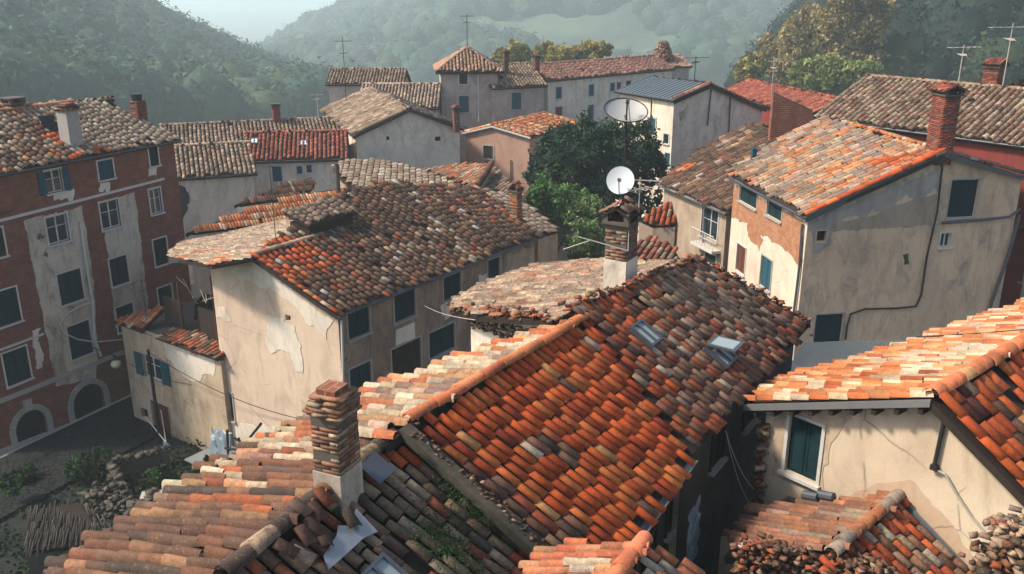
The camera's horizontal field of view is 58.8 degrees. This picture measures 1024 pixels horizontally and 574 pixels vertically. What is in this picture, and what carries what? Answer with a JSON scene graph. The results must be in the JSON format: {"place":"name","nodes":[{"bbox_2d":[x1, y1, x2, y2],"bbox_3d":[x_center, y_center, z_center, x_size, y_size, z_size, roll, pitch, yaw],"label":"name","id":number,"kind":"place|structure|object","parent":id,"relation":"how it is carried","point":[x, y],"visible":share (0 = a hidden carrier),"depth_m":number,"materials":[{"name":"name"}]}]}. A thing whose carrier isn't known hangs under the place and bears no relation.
{"place":"outdoors","nodes":[
{"label":"outdoors","id":0,"kind":"place"},
{"bbox_2d":[0,394,130,457],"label":"pavement","id":1,"kind":"structure","parent":0,"point":[51,432],"depth_m":44.67,"materials":[{"name":"stone"}]},
{"bbox_2d":[0,396,165,520],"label":"street","id":2,"kind":"structure","parent":0,"point":[118,426],"depth_m":42.82,"materials":[{"name":"grey stone"}]},
{"bbox_2d":[158,0,335,44],"bbox_3d":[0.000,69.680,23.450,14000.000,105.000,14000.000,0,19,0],"label":"sky","id":3,"kind":"structure","parent":0,"point":[257,20],"depth_m":3855.17,"materials":[{"name":"white"}]},
{"bbox_2d":[0,206,614,573],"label":"yard","id":4,"kind":"structure","parent":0,"point":[17,522],"depth_m":38.77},
{"bbox_2d":[0,461,63,496],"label":"shrub","id":5,"kind":"object","parent":4,"relation":"on","point":[22,475],"visible":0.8,"depth_m":38.21,"materials":[{"name":"green plant"}]},
{"bbox_2d":[24,498,110,573],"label":"shed","id":6,"kind":"structure","parent":4,"relation":"on","point":[55,530],"depth_m":33.44,"materials":[{"name":"wood"}]},
{"bbox_2d":[62,445,122,480],"bbox_3d":[-18.483,7.799,40.442,1.845,1.669,2.881,15,24,38],"label":"shrub","id":7,"kind":"object","parent":4,"relation":"on","point":[85,461],"visible":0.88,"depth_m":39.74,"materials":[{"name":"green plant"}]},
{"bbox_2d":[0,93,191,454],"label":"brick house","id":8,"kind":"structure","parent":4,"relation":"on","point":[91,227],"depth_m":44.65,"materials":[{"name":"red paint"}]},
{"bbox_2d":[0,285,24,329],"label":"window","id":9,"kind":"structure","parent":8,"relation":"in","point":[9,311],"depth_m":41.61,"materials":[{"name":"white paint"}]},
{"bbox_2d":[0,344,34,389],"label":"window","id":10,"kind":"structure","parent":8,"relation":"in","point":[14,361],"depth_m":42.35,"materials":[{"name":"black glass"}]},
{"bbox_2d":[37,167,71,195],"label":"window","id":11,"kind":"structure","parent":8,"relation":"in","point":[49,181],"depth_m":42.70,"materials":[{"name":"white paint"}]},
{"bbox_2d":[44,211,73,247],"bbox_3d":[-21.560,-2.737,43.144,0.786,1.475,1.229,0,19,0],"label":"window","id":12,"kind":"structure","parent":8,"relation":"in","point":[55,225],"depth_m":43.26,"materials":[{"name":"black glass"}]},
{"bbox_2d":[55,266,87,307],"bbox_3d":[-21.484,-0.009,44.252,0.210,1.711,1.494,9,21,26],"label":"window","id":13,"kind":"structure","parent":8,"relation":"in","point":[69,287],"depth_m":44.29,"materials":[{"name":"white paint"}]},
{"bbox_2d":[65,318,96,362],"bbox_3d":[-21.461,2.632,45.187,0.210,1.890,1.453,9,21,26],"label":"window","id":14,"kind":"structure","parent":8,"relation":"in","point":[80,330],"depth_m":45.23,"materials":[{"name":"white paint"}]},
{"bbox_2d":[96,157,117,182],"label":"window","id":15,"kind":"structure","parent":8,"relation":"in","point":[104,166],"depth_m":45.09,"materials":[{"name":"white paint"}]},
{"bbox_2d":[98,197,124,232],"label":"window","id":16,"kind":"structure","parent":8,"relation":"in","point":[108,209],"depth_m":45.76,"materials":[{"name":"grey glass"}]},
{"bbox_2d":[107,253,132,288],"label":"window","id":17,"kind":"structure","parent":8,"relation":"in","point":[117,266],"depth_m":46.72,"materials":[{"name":"white paint"}]},
{"bbox_2d":[114,301,134,334],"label":"window","id":18,"kind":"structure","parent":8,"relation":"in","point":[125,309],"depth_m":47.34,"materials":[{"name":"grey glass"}]},
{"bbox_2d":[147,147,161,167],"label":"window","id":19,"kind":"structure","parent":8,"relation":"in","point":[152,153],"depth_m":47.60,"materials":[{"name":"white paint"}]},
{"bbox_2d":[147,186,165,216],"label":"window","id":20,"kind":"structure","parent":8,"relation":"in","point":[153,193],"depth_m":48.18,"materials":[{"name":"white paint"}]},
{"bbox_2d":[151,235,171,268],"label":"window","id":21,"kind":"structure","parent":8,"relation":"in","point":[158,244],"depth_m":48.92,"materials":[{"name":"white paint"}]},
{"bbox_2d":[156,282,173,307],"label":"window","id":22,"kind":"structure","parent":8,"relation":"in","point":[164,290],"depth_m":49.56,"materials":[{"name":"grey glass"}]},
{"bbox_2d":[0,432,204,573],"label":"undergrowth","id":23,"kind":"object","parent":4,"relation":"on","point":[100,477],"visible":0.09,"depth_m":39.01,"materials":[{"name":"green plant"}]},
{"bbox_2d":[76,478,147,525],"bbox_3d":[-16.564,9.241,38.005,4.226,2.373,2.382,18,25,42],"label":"rubble heap","id":24,"kind":"object","parent":4,"relation":"on","point":[112,503],"visible":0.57,"depth_m":37.63,"materials":[{"name":"stone"}]},
{"bbox_2d":[104,444,171,509],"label":"wall","id":25,"kind":"structure","parent":4,"relation":"on","point":[119,467],"depth_m":40.41,"materials":[{"name":"stone"}]},
{"bbox_2d":[147,349,162,442],"bbox_3d":[-16.823,5.201,42.775,0.185,4.853,0.185,-8,20,-21],"label":"utility pole","id":26,"kind":"object","parent":4,"relation":"on","point":[160,440],"visible":0.95,"depth_m":42.72,"materials":[{"name":"brown wood"}]},
{"bbox_2d":[135,464,183,492],"bbox_3d":[-15.035,8.317,38.823,1.325,1.540,2.284,12,22,31],"label":"shrub","id":27,"kind":"object","parent":4,"relation":"on","point":[162,472],"visible":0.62,"depth_m":38.54,"materials":[{"name":"green plant"}]},
{"bbox_2d":[113,293,233,449],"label":"annex house","id":28,"kind":"structure","parent":4,"relation":"on","point":[193,411],"depth_m":42.77,"materials":[{"name":"paint"}]},
{"bbox_2d":[133,351,170,386],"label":"window","id":29,"kind":"structure","parent":28,"relation":"in","point":[160,369],"depth_m":43.61,"materials":[{"name":"wood"}]},
{"bbox_2d":[149,398,172,436],"bbox_3d":[-17.035,7.184,44.575,1.576,3.447,0.175,13,22,33],"label":"door","id":30,"kind":"structure","parent":28,"relation":"in","point":[165,409],"depth_m":44.23,"materials":[{"name":"wood"}]},
{"bbox_2d":[184,446,235,468],"bbox_3d":[-11.893,8.731,39.624,4.600,2.173,2.000,13,22,33],"label":"scaffold table","id":31,"kind":"object","parent":4,"relation":"on","point":[199,456],"visible":0.17,"depth_m":40.00,"materials":[{"name":"paint"}]},
{"bbox_2d":[210,427,231,454],"bbox_3d":[-12.708,7.023,39.660,1.405,1.824,0.348,13,23,34],"label":"tarpaulin","id":32,"kind":"object","parent":31,"relation":"on","point":[218,442],"visible":0.69,"depth_m":39.67,"materials":[{"name":"plastic"}]},
{"bbox_2d":[174,140,257,284],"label":"long house","id":33,"kind":"structure","parent":4,"relation":"on","point":[216,181],"depth_m":64.99,"materials":[{"name":"paint"}]},
{"bbox_2d":[159,103,340,145],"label":"long house","id":34,"kind":"structure","parent":4,"relation":"on","point":[197,132],"depth_m":75.42,"materials":[{"name":"tile"}]},
{"bbox_2d":[186,184,351,301],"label":"house","id":35,"kind":"structure","parent":4,"relation":"on","point":[258,215],"depth_m":47.44,"materials":[{"name":"tile"}]},
{"bbox_2d":[234,177,316,213],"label":"house","id":36,"kind":"structure","parent":4,"relation":"on","point":[297,187],"depth_m":53.18,"materials":[{"name":"tile"}]},
{"bbox_2d":[43,379,529,573],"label":"row house","id":37,"kind":"structure","parent":4,"relation":"on","point":[316,491],"depth_m":11.70,"materials":[{"name":"tile"}]},
{"bbox_2d":[392,482,501,573],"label":"weeds","id":38,"kind":"object","parent":37,"relation":"on","point":[448,543],"visible":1,"depth_m":12.03,"materials":[{"name":"green plant"}]},
{"bbox_2d":[243,128,348,195],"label":"long house","id":39,"kind":"structure","parent":4,"relation":"on","point":[294,155],"depth_m":67.45,"materials":[{"name":"tile"}]},
{"bbox_2d":[270,165,283,182],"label":"window","id":40,"kind":"structure","parent":39,"relation":"in","point":[277,170],"depth_m":67.02,"materials":[{"name":"white paint"}]},
{"bbox_2d":[167,179,545,447],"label":"gabled house","id":41,"kind":"structure","parent":4,"relation":"on","point":[310,298],"depth_m":39.07,"materials":[{"name":"beige paint"}]},
{"bbox_2d":[346,307,373,342],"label":"window","id":42,"kind":"structure","parent":41,"relation":"in","point":[357,322],"depth_m":36.11,"materials":[{"name":"wood"}]},
{"bbox_2d":[348,358,372,387],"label":"window","id":43,"kind":"structure","parent":41,"relation":"in","point":[358,374],"depth_m":36.78,"materials":[{"name":"wood"}]},
{"bbox_2d":[392,288,418,325],"bbox_3d":[-4.498,0.773,38.168,0.210,1.330,1.502,13,22,33],"label":"window","id":44,"kind":"structure","parent":41,"relation":"in","point":[403,304],"depth_m":38.24,"materials":[{"name":"wood"}]},
{"bbox_2d":[390,335,422,373],"bbox_3d":[-4.560,3.192,39.011,0.175,1.843,1.993,13,22,33],"label":"door","id":45,"kind":"structure","parent":41,"relation":"in","point":[404,357],"depth_m":39.04,"materials":[{"name":"wood"}]},
{"bbox_2d":[428,320,457,361],"bbox_3d":[-3.134,2.401,40.743,0.210,1.370,1.975,13,22,33],"label":"window","id":46,"kind":"structure","parent":41,"relation":"in","point":[440,339],"depth_m":40.80,"materials":[{"name":"wood"}]},
{"bbox_2d":[442,270,461,303],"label":"window","id":47,"kind":"structure","parent":41,"relation":"in","point":[450,283],"depth_m":40.63,"materials":[{"name":"wood"}]},
{"bbox_2d":[487,255,500,277],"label":"window","id":48,"kind":"structure","parent":41,"relation":"in","point":[492,264],"depth_m":43.11,"materials":[{"name":"wood"}]},
{"bbox_2d":[319,85,466,168],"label":"gabled house","id":49,"kind":"structure","parent":4,"relation":"on","point":[379,124],"depth_m":72.80,"materials":[{"name":"paint"}]},
{"bbox_2d":[331,158,465,192],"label":"house","id":50,"kind":"structure","parent":4,"relation":"on","point":[352,173],"depth_m":52.62,"materials":[{"name":"tile"}]},
{"bbox_2d":[361,82,441,113],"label":"long house","id":51,"kind":"structure","parent":4,"relation":"on","point":[423,95],"depth_m":85.78,"materials":[{"name":"tile"}]},
{"bbox_2d":[422,161,493,187],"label":"house","id":52,"kind":"structure","parent":4,"relation":"on","point":[471,174],"depth_m":54.55,"materials":[{"name":"tile"}]},
{"bbox_2d":[432,46,504,163],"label":"tower house","id":53,"kind":"structure","parent":4,"relation":"on","point":[468,75],"depth_m":87.08,"materials":[{"name":"white paint"}]},
{"bbox_2d":[458,95,469,113],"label":"window","id":54,"kind":"structure","parent":53,"relation":"in","point":[463,100],"depth_m":87.39,"materials":[{"name":"glass"}]},
{"bbox_2d":[302,310,697,556],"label":"row house","id":55,"kind":"structure","parent":4,"relation":"on","point":[552,435],"depth_m":14.61,"materials":[{"name":"tile"}]},
{"bbox_2d":[414,469,506,541],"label":"weeds","id":56,"kind":"object","parent":55,"relation":"on","point":[468,503],"visible":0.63,"depth_m":12.73,"materials":[{"name":"green plant"}]},
{"bbox_2d":[663,497,676,543],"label":"window","id":57,"kind":"structure","parent":55,"relation":"in","point":[668,537],"depth_m":16.49,"materials":[{"name":"grey wood"}]},
{"bbox_2d":[685,495,700,561],"bbox_3d":[3.241,4.439,16.253,0.110,1.439,0.728,11,22,30],"label":"hanging sheet","id":58,"kind":"object","parent":55,"relation":"hanging from","point":[692,528],"visible":0.88,"depth_m":16.24,"materials":[{"name":"fabric"}]},
{"bbox_2d":[485,166,523,201],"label":"house","id":59,"kind":"structure","parent":4,"relation":"on","point":[498,182],"depth_m":53.94,"materials":[{"name":"tile"}]},
{"bbox_2d":[489,50,547,125],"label":"wing house","id":60,"kind":"structure","parent":4,"relation":"on","point":[518,90],"depth_m":88.35,"materials":[{"name":"paint"}]},
{"bbox_2d":[511,91,522,110],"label":"window","id":61,"kind":"structure","parent":60,"relation":"in","point":[516,97],"depth_m":88.14,"materials":[{"name":"glass"}]},
{"bbox_2d":[479,186,558,263],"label":"house","id":62,"kind":"structure","parent":4,"relation":"on","point":[546,249],"depth_m":47.73,"materials":[{"name":"tile"}]},
{"bbox_2d":[459,111,580,222],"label":"gabled house","id":63,"kind":"structure","parent":4,"relation":"on","point":[504,145],"depth_m":76.88,"materials":[{"name":"pink paint"}]},
{"bbox_2d":[524,170,589,250],"bbox_3d":[2.531,-2.210,56.171,3.620,10.357,4.233,14,23,35],"label":"bush","id":64,"kind":"object","parent":4,"relation":"on","point":[545,197],"visible":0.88,"depth_m":54.03,"materials":[{"name":"green plant"}]},
{"bbox_2d":[561,192,605,259],"bbox_3d":[4.213,-0.216,51.213,3.165,9.739,5.552,0,19,0],"label":"bush","id":65,"kind":"object","parent":4,"relation":"on","point":[585,228],"visible":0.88,"depth_m":50.65,"materials":[{"name":"green plant"}]},
{"bbox_2d":[521,109,673,254],"bbox_3d":[4.921,-5.137,59.622,8.859,13.704,9.095,-15,23,-37],"label":"dark tree","id":66,"kind":"object","parent":4,"relation":"on","point":[584,161],"visible":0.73,"depth_m":57.10,"materials":[{"name":"green plant"}]},
{"bbox_2d":[532,54,676,171],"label":"long house","id":67,"kind":"structure","parent":4,"relation":"on","point":[573,89],"depth_m":96.31,"materials":[{"name":"paint"}]},
{"bbox_2d":[518,530,705,573],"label":"house","id":68,"kind":"structure","parent":4,"relation":"on","point":[637,554],"depth_m":11.34,"materials":[{"name":"tile"}]},
{"bbox_2d":[445,195,813,573],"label":"row house","id":69,"kind":"structure","parent":4,"relation":"on","point":[700,346],"depth_m":19.71,"materials":[{"name":"brown tile"}]},
{"bbox_2d":[622,102,627,203],"bbox_3d":[2.435,-2.505,19.693,0.043,2.956,0.042,0,19,0],"label":"dish mast","id":70,"kind":"object","parent":69,"relation":"attached to","point":[625,141],"visible":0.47,"depth_m":19.45,"materials":[{"name":"metal"}]},
{"bbox_2d":[606,166,633,193],"bbox_3d":[2.323,-2.288,19.486,0.479,0.569,0.428,-9,20,-24],"label":"satellite dish","id":71,"kind":"object","parent":70,"relation":"attached to","point":[619,179],"visible":1,"depth_m":19.51,"materials":[{"name":"white metal"}]},
{"bbox_2d":[604,98,647,122],"bbox_3d":[2.442,-3.797,19.458,0.957,0.507,0.872,0,19,0],"label":"satellite dish","id":72,"kind":"object","parent":70,"relation":"attached to","point":[614,108],"visible":0.97,"depth_m":19.59,"materials":[{"name":"white metal"}]},
{"bbox_2d":[708,424,727,476],"bbox_3d":[4.165,3.271,18.415,0.210,0.856,0.839,12,22,31],"label":"window","id":73,"kind":"structure","parent":69,"relation":"in","point":[715,439],"depth_m":18.50,"materials":[{"name":"grey wood"}]},
{"bbox_2d":[741,386,758,435],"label":"window","id":74,"kind":"structure","parent":69,"relation":"in","point":[746,415],"depth_m":19.98,"materials":[{"name":"grey wood"}]},
{"bbox_2d":[638,201,675,247],"bbox_3d":[8.562,-0.831,54.478,2.106,8.822,1.336,0,19,0],"label":"lean to","id":75,"kind":"object","parent":4,"relation":"on","point":[659,220],"visible":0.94,"depth_m":53.33,"materials":[{"name":"tile"}]},
{"bbox_2d":[637,235,684,261],"bbox_3d":[7.091,2.344,44.240,3.240,9.335,2.130,13,22,33],"label":"lean to","id":76,"kind":"object","parent":4,"relation":"on","point":[647,248],"visible":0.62,"depth_m":43.20,"materials":[{"name":"tile"}]},
{"bbox_2d":[614,75,765,240],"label":"gabled house","id":77,"kind":"structure","parent":4,"relation":"on","point":[690,117],"depth_m":67.00,"materials":[{"name":"paint"}]},
{"bbox_2d":[654,121,776,271],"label":"house","id":78,"kind":"structure","parent":4,"relation":"on","point":[698,186],"depth_m":52.03,"materials":[{"name":"beige paint"}]},
{"bbox_2d":[698,205,719,244],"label":"window","id":79,"kind":"structure","parent":78,"relation":"in","point":[711,220],"depth_m":49.62,"materials":[{"name":"glass"}]},
{"bbox_2d":[726,78,836,124],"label":"house","id":80,"kind":"structure","parent":4,"relation":"on","point":[757,91],"depth_m":73.99,"materials":[{"name":"red tile"}]},
{"bbox_2d":[768,92,812,140],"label":"brick wall","id":81,"kind":"structure","parent":4,"relation":"on","point":[788,115],"depth_m":52.60,"materials":[{"name":"red brick"}]},
{"bbox_2d":[728,530,896,573],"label":"parapet wall","id":82,"kind":"structure","parent":4,"relation":"on","point":[763,554],"depth_m":14.53,"materials":[{"name":"stone"}]},
{"bbox_2d":[718,489,970,573],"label":"tiled roof","id":83,"kind":"structure","parent":4,"relation":"on","point":[894,528],"depth_m":15.56,"materials":[{"name":"tile"}]},
{"bbox_2d":[791,340,905,371],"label":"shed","id":84,"kind":"structure","parent":4,"relation":"on","point":[810,354],"depth_m":29.21,"materials":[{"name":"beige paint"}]},
{"bbox_2d":[724,81,1023,360],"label":"gabled house","id":85,"kind":"structure","parent":4,"relation":"on","point":[841,231],"depth_m":40.65,"materials":[{"name":"paint"}]},
{"bbox_2d":[733,241,746,277],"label":"window","id":86,"kind":"structure","parent":85,"relation":"in","point":[742,251],"depth_m":46.53,"materials":[{"name":"white paint"}]},
{"bbox_2d":[736,185,757,211],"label":"window","id":87,"kind":"structure","parent":85,"relation":"in","point":[749,197],"depth_m":45.26,"materials":[{"name":"stone"}]},
{"bbox_2d":[756,253,772,293],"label":"window","id":88,"kind":"structure","parent":85,"relation":"in","point":[767,266],"depth_m":43.63,"materials":[{"name":"wood"}]},
{"bbox_2d":[763,200,782,224],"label":"window","id":89,"kind":"structure","parent":85,"relation":"in","point":[774,210],"depth_m":42.34,"materials":[{"name":"stone"}]},
{"bbox_2d":[812,312,844,342],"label":"window","id":90,"kind":"structure","parent":85,"relation":"in","point":[827,326],"depth_m":40.97,"materials":[{"name":"stone"}]},
{"bbox_2d":[937,231,953,249],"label":"window","id":91,"kind":"structure","parent":85,"relation":"in","point":[944,236],"depth_m":40.49,"materials":[{"name":"white paint"}]},
{"bbox_2d":[944,178,980,219],"bbox_3d":[19.795,-3.878,39.910,1.499,1.826,0.210,-3,19,-8],"label":"window","id":92,"kind":"structure","parent":85,"relation":"in","point":[962,191],"depth_m":39.97,"materials":[{"name":"glass"}]},
{"bbox_2d":[743,297,1023,564],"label":"gabled house","id":93,"kind":"structure","parent":4,"relation":"on","point":[932,427],"depth_m":16.45,"materials":[{"name":"paint"}]},
{"bbox_2d":[777,411,826,490],"bbox_3d":[5.666,3.157,17.690,0.210,1.377,0.903,-15,24,-38],"label":"window","id":94,"kind":"structure","parent":93,"relation":"in","point":[807,439],"depth_m":17.74,"materials":[{"name":"white paint"}]},
{"bbox_2d":[812,57,1023,307],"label":"long house","id":95,"kind":"structure","parent":4,"relation":"on","point":[990,124],"depth_m":50.19,"materials":[{"name":"brown tile"}]},
{"bbox_2d":[958,504,1023,573],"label":"stone wall","id":96,"kind":"structure","parent":4,"relation":"on","point":[1002,550],"depth_m":12.04,"materials":[{"name":"stone"}]},
{"bbox_2d":[325,67,411,102],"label":"long house","id":97,"kind":"structure","parent":0,"point":[352,80],"depth_m":94.35,"materials":[{"name":"tile"}]},
{"bbox_2d":[491,38,533,63],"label":"autumn tree","id":98,"kind":"object","parent":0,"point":[519,52],"visible":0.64,"depth_m":135.31,"materials":[{"name":"yellow plant"}]},
{"bbox_2d":[531,40,571,62],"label":"autumn tree","id":99,"kind":"object","parent":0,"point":[548,50],"visible":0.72,"depth_m":140.26,"materials":[{"name":"yellow plant"}]},
{"bbox_2d":[385,1,727,88],"bbox_3d":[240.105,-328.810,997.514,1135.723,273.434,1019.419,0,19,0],"label":"hill","id":100,"kind":"structure","parent":0,"point":[622,26],"depth_m":695.76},
{"bbox_2d":[248,0,795,84],"bbox_3d":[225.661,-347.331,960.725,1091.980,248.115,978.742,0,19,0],"label":"woodland","id":101,"kind":"object","parent":100,"relation":"on","point":[419,37],"visible":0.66,"depth_m":687.32,"materials":[{"name":"green plant"}]},
{"bbox_2d":[557,191,604,260],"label":"lane","id":102,"kind":"structure","parent":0,"point":[562,254],"depth_m":77.54,"materials":[{"name":"grey stone"}]},
{"bbox_2d":[569,39,613,59],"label":"autumn tree","id":103,"kind":"object","parent":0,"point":[584,50],"visible":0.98,"depth_m":143.40,"materials":[{"name":"yellow plant"}]},
{"bbox_2d":[620,40,692,79],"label":"house","id":104,"kind":"structure","parent":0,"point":[680,63],"depth_m":113.15,"materials":[{"name":"tile"}]},
{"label":"hill","id":105,"kind":"structure","parent":0,"visible":0},
{"bbox_2d":[0,0,360,128],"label":"woodland","id":106,"kind":"object","parent":105,"relation":"on","point":[171,65],"visible":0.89,"depth_m":260.02,"materials":[{"name":"green plant"}]},
{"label":"hill","id":107,"kind":"structure","parent":0,"visible":0},
{"bbox_2d":[808,0,900,64],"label":"autumn tree","id":108,"kind":"object","parent":107,"relation":"on","point":[866,17],"visible":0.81,"depth_m":142.23,"materials":[{"name":"green plant"}]},
{"bbox_2d":[723,0,1023,87],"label":"woodland","id":109,"kind":"object","parent":107,"relation":"on","point":[920,36],"visible":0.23,"depth_m":142.49,"materials":[{"name":"green plant"}]},
{"bbox_2d":[733,53,768,82],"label":"autumn tree","id":110,"kind":"object","parent":109,"relation":"attached to","point":[753,65],"visible":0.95,"depth_m":135.13,"materials":[{"name":"yellow plant"}]},
{"bbox_2d":[752,29,791,85],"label":"autumn tree","id":111,"kind":"object","parent":109,"relation":"attached to","point":[765,47],"visible":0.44,"depth_m":154.16,"materials":[{"name":"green plant"}]},
{"bbox_2d":[770,2,840,93],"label":"autumn tree","id":112,"kind":"object","parent":109,"relation":"attached to","point":[796,40],"visible":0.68,"depth_m":147.28,"materials":[{"name":"green plant"}]},
{"bbox_2d":[785,52,861,95],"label":"autumn tree","id":113,"kind":"object","parent":109,"relation":"attached to","point":[831,74],"visible":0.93,"depth_m":125.86,"materials":[{"name":"green plant"}]},
{"bbox_2d":[851,58,884,82],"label":"autumn tree","id":114,"kind":"object","parent":109,"relation":"attached to","point":[863,68],"visible":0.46,"depth_m":124.29,"materials":[{"name":"green plant"}]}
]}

